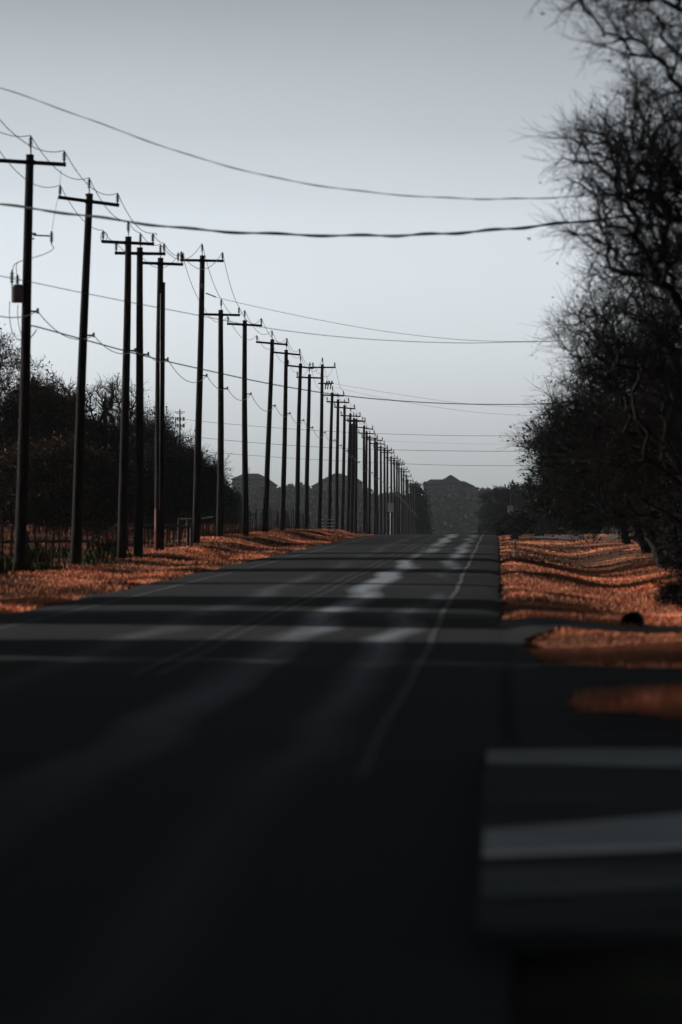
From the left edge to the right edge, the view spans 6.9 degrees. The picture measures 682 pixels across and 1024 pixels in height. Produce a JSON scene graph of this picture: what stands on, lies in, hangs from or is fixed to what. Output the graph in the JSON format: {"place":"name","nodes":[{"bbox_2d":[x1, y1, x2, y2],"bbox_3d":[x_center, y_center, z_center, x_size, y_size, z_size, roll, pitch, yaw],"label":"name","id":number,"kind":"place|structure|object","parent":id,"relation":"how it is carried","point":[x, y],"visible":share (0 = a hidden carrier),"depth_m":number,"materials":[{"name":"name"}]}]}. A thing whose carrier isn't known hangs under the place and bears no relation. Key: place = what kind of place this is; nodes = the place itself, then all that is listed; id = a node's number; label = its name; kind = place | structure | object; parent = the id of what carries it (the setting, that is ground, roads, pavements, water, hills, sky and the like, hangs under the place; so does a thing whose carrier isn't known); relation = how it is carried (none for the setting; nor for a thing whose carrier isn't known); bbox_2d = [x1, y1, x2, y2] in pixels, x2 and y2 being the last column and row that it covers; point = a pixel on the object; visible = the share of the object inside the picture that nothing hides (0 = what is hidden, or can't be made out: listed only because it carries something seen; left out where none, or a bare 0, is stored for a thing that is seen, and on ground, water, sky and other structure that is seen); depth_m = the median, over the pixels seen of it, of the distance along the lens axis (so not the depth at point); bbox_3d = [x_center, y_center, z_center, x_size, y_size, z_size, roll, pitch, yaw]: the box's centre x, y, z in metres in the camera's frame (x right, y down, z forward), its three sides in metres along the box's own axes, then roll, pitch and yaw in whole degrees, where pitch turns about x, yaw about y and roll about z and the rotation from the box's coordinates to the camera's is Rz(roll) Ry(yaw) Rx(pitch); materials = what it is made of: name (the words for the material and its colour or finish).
{"place":"outdoors","nodes":[
{"label":"outdoors","id":0,"kind":"place"},
{"bbox_2d":[0,528,373,614],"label":"dry grass","id":1,"kind":"structure","parent":0,"point":[14,606],"depth_m":171.07,"materials":[{"name":"plant"}]},
{"bbox_2d":[0,534,515,1023],"bbox_3d":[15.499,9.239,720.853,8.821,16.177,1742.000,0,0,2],"label":"road","id":2,"kind":"structure","parent":0,"point":[250,792],"depth_m":35.60,"materials":[{"name":"asphalt"}]},
{"bbox_2d":[178,434,434,450],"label":"overhead cable","id":3,"kind":"object","parent":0,"point":[311,446],"visible":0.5,"depth_m":636.03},
{"bbox_2d":[145,413,529,435],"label":"overhead cable","id":4,"kind":"object","parent":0,"point":[335,431],"visible":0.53,"depth_m":612.61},
{"bbox_2d":[0,527,681,1023],"bbox_3d":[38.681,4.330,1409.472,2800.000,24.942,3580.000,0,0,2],"label":"ground","id":5,"kind":"structure","parent":0,"point":[630,985],"depth_m":22.50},
{"bbox_2d":[0,136,65,572],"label":"utility pole","id":6,"kind":"object","parent":5,"relation":"on","point":[20,293],"visible":0.96,"depth_m":149.88,"materials":[{"name":"brown wood"}]},
{"bbox_2d":[0,151,402,478],"bbox_3d":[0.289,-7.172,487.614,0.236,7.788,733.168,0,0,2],"label":"power line","id":7,"kind":"object","parent":6,"relation":"attached to","point":[154,266],"visible":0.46,"depth_m":217.68,"materials":[{"name":"metal"}]},
{"bbox_2d":[0,132,408,479],"bbox_3d":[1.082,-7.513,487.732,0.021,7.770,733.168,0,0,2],"label":"power line","id":8,"kind":"object","parent":6,"relation":"attached to","point":[176,258],"visible":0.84,"depth_m":216.11,"materials":[{"name":"metal"}]},
{"bbox_2d":[0,311,415,514],"bbox_3d":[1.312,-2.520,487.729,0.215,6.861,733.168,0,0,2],"label":"power line","id":9,"kind":"object","parent":6,"relation":"attached to","point":[179,375],"visible":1,"depth_m":211.17,"materials":[{"name":"metal"}]},
{"bbox_2d":[30,325,546,404],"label":"overhead cable","id":10,"kind":"object","parent":6,"relation":"attached to","point":[255,380],"visible":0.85,"depth_m":188.56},
{"bbox_2d":[0,324,73,455],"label":"oak tree","id":11,"kind":"object","parent":5,"relation":"on","point":[39,405],"visible":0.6,"depth_m":284.69,"materials":[{"name":"black plant"}]},
{"bbox_2d":[1,361,112,453],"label":"oak tree","id":12,"kind":"object","parent":5,"relation":"on","point":[71,420],"visible":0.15,"depth_m":299.49,"materials":[{"name":"black plant"}]},
{"bbox_2d":[0,537,141,576],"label":"green weeds","id":13,"kind":"object","parent":5,"relation":"on","point":[109,548],"visible":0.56,"depth_m":174.60,"materials":[{"name":"plant"}]},
{"bbox_2d":[0,427,148,533],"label":"oak tree","id":14,"kind":"object","parent":5,"relation":"on","point":[50,473],"visible":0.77,"depth_m":269.02,"materials":[{"name":"black plant"}]},
{"bbox_2d":[58,178,119,565],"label":"utility pole","id":15,"kind":"object","parent":5,"relation":"on","point":[77,503],"visible":0.91,"depth_m":171.38,"materials":[{"name":"brown wood"}]},
{"bbox_2d":[29,398,151,527],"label":"oak tree","id":16,"kind":"object","parent":5,"relation":"on","point":[113,440],"visible":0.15,"depth_m":299.67,"materials":[{"name":"black plant"}]},
{"bbox_2d":[0,523,192,555],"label":"pipe rail","id":17,"kind":"object","parent":5,"relation":"on","point":[116,525],"visible":0.44,"depth_m":198.48,"materials":[{"name":"metal"}]},
{"bbox_2d":[53,373,152,456],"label":"oak tree","id":18,"kind":"object","parent":5,"relation":"on","point":[110,405],"visible":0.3,"depth_m":320.19,"materials":[{"name":"black plant"}]},
{"bbox_2d":[100,222,156,558],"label":"utility pole","id":19,"kind":"object","parent":5,"relation":"on","point":[128,242],"visible":0.92,"depth_m":189.50,"materials":[{"name":"brown wood"}]},
{"bbox_2d":[114,233,165,556],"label":"utility pole","id":20,"kind":"object","parent":5,"relation":"on","point":[139,487],"visible":0.94,"depth_m":196.01,"materials":[{"name":"brown wood"}]},
{"bbox_2d":[0,522,287,569],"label":"field brush","id":21,"kind":"object","parent":5,"relation":"on","point":[30,528],"visible":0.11,"depth_m":253.70,"materials":[{"name":"plant"}]},
{"bbox_2d":[99,396,193,502],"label":"oak tree","id":22,"kind":"object","parent":5,"relation":"on","point":[149,427],"visible":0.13,"depth_m":329.48,"materials":[{"name":"black plant"}]},
{"bbox_2d":[0,508,309,570],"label":"wire fence","id":23,"kind":"object","parent":5,"relation":"on","point":[146,528],"visible":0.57,"depth_m":220.55,"materials":[{"name":"metal"}]},
{"bbox_2d":[143,244,183,550],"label":"utility pole","id":24,"kind":"object","parent":5,"relation":"on","point":[159,436],"visible":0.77,"depth_m":207.62,"materials":[{"name":"brown wood"}]},
{"bbox_2d":[113,437,225,529],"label":"oak tree","id":25,"kind":"object","parent":5,"relation":"on","point":[178,485],"visible":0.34,"depth_m":313.86,"materials":[{"name":"black plant"}]},
{"bbox_2d":[175,410,184,433],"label":"antenna tower","id":26,"kind":"structure","parent":5,"relation":"on","point":[180,413],"depth_m":1501.53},
{"bbox_2d":[178,516,212,544],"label":"fence corner","id":27,"kind":"object","parent":5,"relation":"on","point":[187,529],"visible":0.92,"depth_m":228.21,"materials":[{"name":"metal"}]},
{"bbox_2d":[165,421,234,506],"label":"oak tree","id":28,"kind":"object","parent":5,"relation":"on","point":[211,473],"visible":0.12,"depth_m":344.85,"materials":[{"name":"black plant"}]},
{"bbox_2d":[180,244,223,542],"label":"utility pole","id":29,"kind":"object","parent":5,"relation":"on","point":[202,260],"visible":0.85,"depth_m":237.04,"materials":[{"name":"brown wood"}]},
{"bbox_2d":[217,297,529,341],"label":"overhead cable","id":30,"kind":"object","parent":29,"relation":"attached to","point":[380,330],"visible":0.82,"depth_m":232.05,"materials":[{"name":"metal"}]},
{"bbox_2d":[186,473,238,525],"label":"oak tree","id":31,"kind":"object","parent":5,"relation":"on","point":[226,494],"visible":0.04,"depth_m":384.78,"materials":[{"name":"black plant"}]},
{"bbox_2d":[204,299,239,537],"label":"utility pole","id":32,"kind":"object","parent":5,"relation":"on","point":[220,314],"visible":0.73,"depth_m":253.43,"materials":[{"name":"brown wood"}]},
{"bbox_2d":[210,480,241,525],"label":"oak tree","id":33,"kind":"object","parent":5,"relation":"on","point":[234,508],"visible":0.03,"depth_m":419.90,"materials":[{"name":"black plant"}]},
{"bbox_2d":[227,483,251,526],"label":"oak tree","id":34,"kind":"object","parent":5,"relation":"on","point":[239,506],"visible":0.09,"depth_m":639.60,"materials":[{"name":"black plant"}]},
{"bbox_2d":[227,311,261,535],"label":"utility pole","id":35,"kind":"object","parent":5,"relation":"on","point":[245,515],"visible":0.94,"depth_m":277.14,"materials":[{"name":"brown wood"}]},
{"bbox_2d":[231,474,277,488],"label":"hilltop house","id":36,"kind":"structure","parent":5,"relation":"on","point":[255,480],"depth_m":1991.65,"materials":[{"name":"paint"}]},
{"bbox_2d":[256,334,287,531],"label":"utility pole","id":37,"kind":"object","parent":5,"relation":"on","point":[267,469],"visible":0.98,"depth_m":310.71,"materials":[{"name":"brown wood"}]},
{"bbox_2d":[274,346,300,530],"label":"utility pole","id":38,"kind":"object","parent":5,"relation":"on","point":[286,353],"visible":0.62,"depth_m":332.18,"materials":[{"name":"brown wood"}]},
{"bbox_2d":[288,356,313,528],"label":"utility pole","id":39,"kind":"object","parent":5,"relation":"on","point":[297,486],"visible":0.88,"depth_m":355.99,"materials":[{"name":"brown wood"}]},
{"bbox_2d":[296,369,321,528],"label":"utility pole","id":40,"kind":"object","parent":5,"relation":"on","point":[306,497],"visible":0.93,"depth_m":372.36,"materials":[{"name":"brown wood"}]},
{"bbox_2d":[309,357,335,528],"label":"utility pole","id":41,"kind":"object","parent":5,"relation":"on","point":[319,506],"visible":0.96,"depth_m":400.47,"materials":[{"name":"brown wood"}]},
{"bbox_2d":[324,386,343,528],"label":"utility pole","id":42,"kind":"object","parent":5,"relation":"on","point":[329,502],"visible":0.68,"depth_m":424.79,"materials":[{"name":"brown wood"}]},
{"bbox_2d":[311,473,362,489],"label":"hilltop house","id":43,"kind":"structure","parent":5,"relation":"on","point":[359,483],"depth_m":1991.18,"materials":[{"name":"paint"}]},
{"bbox_2d":[326,393,348,528],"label":"utility pole","id":44,"kind":"object","parent":5,"relation":"on","point":[336,525],"visible":0.87,"depth_m":439.34,"materials":[{"name":"brown wood"}]},
{"bbox_2d":[334,400,354,529],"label":"utility pole","id":45,"kind":"object","parent":5,"relation":"on","point":[344,407],"visible":0.89,"depth_m":459.01,"materials":[{"name":"brown wood"}]},
{"bbox_2d":[340,409,360,531],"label":"utility pole","id":46,"kind":"object","parent":5,"relation":"on","point":[350,415],"visible":0.93,"depth_m":477.53,"materials":[{"name":"brown wood"}]},
{"bbox_2d":[346,412,362,532],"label":"utility pole","id":47,"kind":"object","parent":5,"relation":"on","point":[352,474],"visible":0.64,"depth_m":488.14,"materials":[{"name":"brown wood"}]},
{"bbox_2d":[347,413,365,533],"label":"utility pole","id":48,"kind":"object","parent":5,"relation":"on","point":[355,483],"visible":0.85,"depth_m":497.62,"materials":[{"name":"brown wood"}]},
{"bbox_2d":[358,422,372,532],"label":"utility pole","id":49,"kind":"object","parent":5,"relation":"on","point":[364,510],"visible":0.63,"depth_m":526.56,"materials":[{"name":"brown wood"}]},
{"bbox_2d":[358,426,374,533],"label":"utility pole","id":50,"kind":"object","parent":5,"relation":"on","point":[366,450],"visible":0.83,"depth_m":535.74,"materials":[{"name":"brown wood"}]},
{"bbox_2d":[361,431,377,533],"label":"utility pole","id":51,"kind":"object","parent":5,"relation":"on","point":[369,496],"visible":0.88,"depth_m":549.13,"materials":[{"name":"brown wood"}]},
{"bbox_2d":[368,437,382,534],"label":"utility pole","id":52,"kind":"object","parent":5,"relation":"on","point":[374,517],"visible":0.63,"depth_m":573.70,"materials":[{"name":"brown wood"}]},
{"bbox_2d":[371,437,384,534],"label":"utility pole","id":53,"kind":"object","parent":5,"relation":"on","point":[377,519],"visible":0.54,"depth_m":582.39,"materials":[{"name":"brown wood"}]},
{"bbox_2d":[373,441,387,534],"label":"utility pole","id":54,"kind":"object","parent":5,"relation":"on","point":[380,514],"visible":0.86,"depth_m":600.58,"materials":[{"name":"brown wood"}]},
{"bbox_2d":[378,445,391,534],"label":"utility pole","id":55,"kind":"object","parent":5,"relation":"on","point":[384,499],"visible":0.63,"depth_m":622.48,"materials":[{"name":"brown wood"}]},
{"bbox_2d":[382,449,393,534],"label":"utility pole","id":56,"kind":"object","parent":5,"relation":"on","point":[387,512],"visible":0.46,"depth_m":637.96,"materials":[{"name":"brown wood"}]},
{"bbox_2d":[385,455,397,534],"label":"utility pole","id":57,"kind":"object","parent":5,"relation":"on","point":[390,457],"visible":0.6,"depth_m":659.85,"materials":[{"name":"brown wood"}]},
{"bbox_2d":[213,452,539,465],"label":"overhead cable","id":58,"kind":"object","parent":57,"relation":"attached to","point":[426,464],"visible":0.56,"depth_m":647.85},
{"bbox_2d":[388,455,400,534],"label":"utility pole","id":59,"kind":"object","parent":5,"relation":"on","point":[394,511],"visible":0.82,"depth_m":680.30,"materials":[{"name":"brown wood"}]},
{"bbox_2d":[392,460,402,534],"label":"utility pole","id":60,"kind":"object","parent":5,"relation":"on","point":[397,496],"visible":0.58,"depth_m":698.83,"materials":[{"name":"brown wood"}]},
{"bbox_2d":[395,460,404,534],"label":"utility pole","id":61,"kind":"object","parent":5,"relation":"on","point":[399,497],"visible":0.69,"depth_m":711.76,"materials":[{"name":"brown wood"}]},
{"bbox_2d":[395,465,406,534],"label":"utility pole","id":62,"kind":"object","parent":5,"relation":"on","point":[401,469],"visible":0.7,"depth_m":732.09,"materials":[{"name":"brown wood"}]},
{"bbox_2d":[400,467,409,534],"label":"utility pole","id":63,"kind":"object","parent":5,"relation":"on","point":[404,471],"visible":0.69,"depth_m":749.94,"materials":[{"name":"brown wood"}]},
{"bbox_2d":[400,474,410,534],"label":"utility pole","id":64,"kind":"object","parent":5,"relation":"on","point":[406,502],"visible":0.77,"depth_m":768.69,"materials":[{"name":"brown wood"}]},
{"bbox_2d":[402,479,412,534],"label":"utility pole","id":65,"kind":"object","parent":5,"relation":"on","point":[407,505],"visible":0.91,"depth_m":784.38,"materials":[{"name":"brown wood"}]},
{"bbox_2d":[410,479,415,533],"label":"utility pole","id":66,"kind":"object","parent":5,"relation":"on","point":[410,510],"visible":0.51,"depth_m":809.13,"materials":[{"name":"brown wood"}]},
{"bbox_2d":[409,485,417,533],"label":"utility pole","id":67,"kind":"object","parent":5,"relation":"on","point":[412,487],"visible":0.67,"depth_m":831.01,"materials":[{"name":"brown wood"}]},
{"bbox_2d":[400,481,434,534],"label":"oak tree","id":68,"kind":"object","parent":5,"relation":"on","point":[423,522],"visible":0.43,"depth_m":878.89,"materials":[{"name":"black plant"}]},
{"bbox_2d":[230,482,618,534],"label":"woodland","id":69,"kind":"object","parent":5,"relation":"on","point":[452,513],"visible":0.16,"depth_m":1806.37,"materials":[{"name":"plant"}]},
{"bbox_2d":[422,475,479,496],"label":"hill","id":70,"kind":"structure","parent":5,"relation":"on","point":[435,487],"depth_m":1990.83,"materials":[{"name":"grey"}]},
{"bbox_2d":[274,521,632,534],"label":"valley woodland","id":71,"kind":"object","parent":5,"relation":"on","point":[609,531],"depth_m":964.32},
{"bbox_2d":[474,485,514,534],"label":"oak tree","id":72,"kind":"object","parent":5,"relation":"on","point":[492,512],"visible":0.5,"depth_m":718.79,"materials":[{"name":"black plant"}]},
{"bbox_2d":[492,512,509,535],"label":"bush","id":73,"kind":"object","parent":5,"relation":"on","point":[497,530],"visible":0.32,"depth_m":444.41,"materials":[{"name":"black plant"}]},
{"bbox_2d":[495,479,526,503],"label":"oak tree","id":74,"kind":"object","parent":5,"relation":"on","point":[517,485],"visible":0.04,"depth_m":818.75,"materials":[{"name":"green plant"}]},
{"bbox_2d":[511,533,521,556],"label":"mailbox","id":75,"kind":"object","parent":5,"relation":"on","point":[514,536],"visible":0.92,"depth_m":199.77,"materials":[{"name":"metal"}]},
{"bbox_2d":[501,509,537,534],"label":"bush","id":76,"kind":"object","parent":5,"relation":"on","point":[515,522],"visible":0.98,"depth_m":428.96,"materials":[{"name":"black plant"}]},
{"bbox_2d":[506,476,537,513],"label":"oak tree","id":77,"kind":"object","parent":5,"relation":"on","point":[517,504],"visible":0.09,"depth_m":698.68,"materials":[{"name":"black plant"}]},
{"bbox_2d":[522,486,567,534],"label":"oak tree","id":78,"kind":"object","parent":5,"relation":"on","point":[551,529],"visible":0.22,"depth_m":538.25,"materials":[{"name":"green plant"}]},
{"bbox_2d":[500,625,603,671],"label":"paved shoulder","id":79,"kind":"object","parent":5,"relation":"on","point":[516,657],"visible":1,"depth_m":70.88},
{"bbox_2d":[475,748,681,955],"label":"concrete apron","id":80,"kind":"object","parent":5,"relation":"on","point":[580,850],"visible":0.98,"depth_m":28.86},
{"bbox_2d":[498,289,681,568],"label":"mesquite tree","id":81,"kind":"object","parent":5,"relation":"on","point":[560,410],"visible":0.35,"depth_m":180.04,"materials":[{"name":"black plant"}]},
{"bbox_2d":[526,471,653,543],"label":"mesquite tree","id":82,"kind":"object","parent":5,"relation":"on","point":[623,538],"depth_m":284.71,"materials":[{"name":"black plant"}]},
{"bbox_2d":[499,383,681,553],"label":"mesquite tree","id":83,"kind":"object","parent":5,"relation":"on","point":[581,525],"visible":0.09,"depth_m":227.24,"materials":[{"name":"black plant"}]},
{"bbox_2d":[500,556,681,626],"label":"dry grass","id":84,"kind":"structure","parent":5,"relation":"on","point":[521,595],"depth_m":134.00,"materials":[{"name":"plant"}]},
{"bbox_2d":[505,535,681,619],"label":"fallen leaves","id":85,"kind":"object","parent":5,"relation":"on","point":[599,565],"visible":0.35,"depth_m":218.84,"materials":[{"name":"plant"}]},
{"bbox_2d":[507,51,681,332],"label":"mesquite tree","id":86,"kind":"object","parent":5,"relation":"on","point":[658,165],"visible":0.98,"depth_m":96.37,"materials":[{"name":"black plant"}]},
{"bbox_2d":[520,224,681,562],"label":"mesquite tree","id":87,"kind":"object","parent":5,"relation":"on","point":[661,334],"visible":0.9,"depth_m":123.38,"materials":[{"name":"black plant"}]},
{"bbox_2d":[524,0,681,123],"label":"mesquite tree","id":88,"kind":"object","parent":5,"relation":"on","point":[670,47],"visible":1,"depth_m":80.24,"materials":[{"name":"black plant"}]},
{"bbox_2d":[621,611,643,626],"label":"culvert pipe","id":89,"kind":"object","parent":5,"relation":"on","point":[635,618],"visible":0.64,"depth_m":93.70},
{"bbox_2d":[617,449,681,578],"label":"thicket","id":90,"kind":"object","parent":5,"relation":"on","point":[671,539],"visible":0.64,"depth_m":149.24,"materials":[{"name":"black plant"}]},
{"bbox_2d":[647,568,681,613],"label":"shrub","id":91,"kind":"object","parent":5,"relation":"on","point":[672,592],"visible":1,"depth_m":117.59,"materials":[{"name":"black plant"}]},
{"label":"grass island","id":92,"kind":"structure","parent":5,"relation":"on","visible":0},
{"bbox_2d":[566,681,681,719],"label":"dry grass","id":93,"kind":"structure","parent":92,"relation":"on","point":[664,700],"depth_m":49.08,"materials":[{"name":"plant"}]},
{"bbox_2d":[0,0,681,494],"label":"sky","id":94,"kind":"structure","parent":0,"point":[400,97],"materials":[{"name":"grey"}]},
{"bbox_2d":[338,384,547,407],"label":"overhead cable","id":95,"kind":"object","parent":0,"point":[446,401],"visible":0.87,"depth_m":364.23,"materials":[{"name":"metal"}]},
{"bbox_2d":[535,523,543,535],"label":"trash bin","id":96,"kind":"object","parent":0,"point":[539,530],"visible":0.8,"depth_m":334.56,"materials":[{"name":"plastic"}]},
{"bbox_2d":[499,535,652,569],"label":"dry grass","id":97,"kind":"structure","parent":0,"point":[565,548],"depth_m":258.69,"materials":[{"name":"plant"}]},
{"bbox_2d":[532,536,644,539],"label":"gravel drive","id":98,"kind":"structure","parent":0,"point":[605,537],"depth_m":324.98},
{"bbox_2d":[497,667,681,749],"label":"side road","id":99,"kind":"structure","parent":0,"point":[537,712],"depth_m":48.36,"materials":[{"name":"asphalt"}]},
{"bbox_2d":[497,617,681,632],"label":"driveway","id":100,"kind":"structure","parent":0,"point":[506,624],"depth_m":87.88,"materials":[{"name":"asphalt"}]},
{"bbox_2d":[524,626,681,667],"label":"dry grass","id":101,"kind":"structure","parent":0,"point":[631,653],"depth_m":71.58,"materials":[{"name":"plant"}]},
{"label":"utility pole","id":102,"kind":"object","parent":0,"visible":0},
{"bbox_2d":[0,120,419,486],"bbox_3d":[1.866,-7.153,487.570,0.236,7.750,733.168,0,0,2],"label":"power line","id":103,"kind":"object","parent":102,"relation":"attached to","point":[170,252],"visible":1,"depth_m":190.90,"materials":[{"name":"metal"}]},
{"bbox_2d":[1,88,589,199],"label":"overhead cable","id":104,"kind":"object","parent":102,"relation":"attached to","point":[287,179],"visible":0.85,"depth_m":106.53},
{"bbox_2d":[1,276,595,342],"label":"overhead cable","id":105,"kind":"object","parent":102,"relation":"attached to","point":[247,324],"visible":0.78,"depth_m":165.28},
{"bbox_2d":[0,203,633,237],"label":"overhead cable","id":106,"kind":"object","parent":102,"relation":"attached to","point":[305,235],"visible":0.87,"depth_m":108.92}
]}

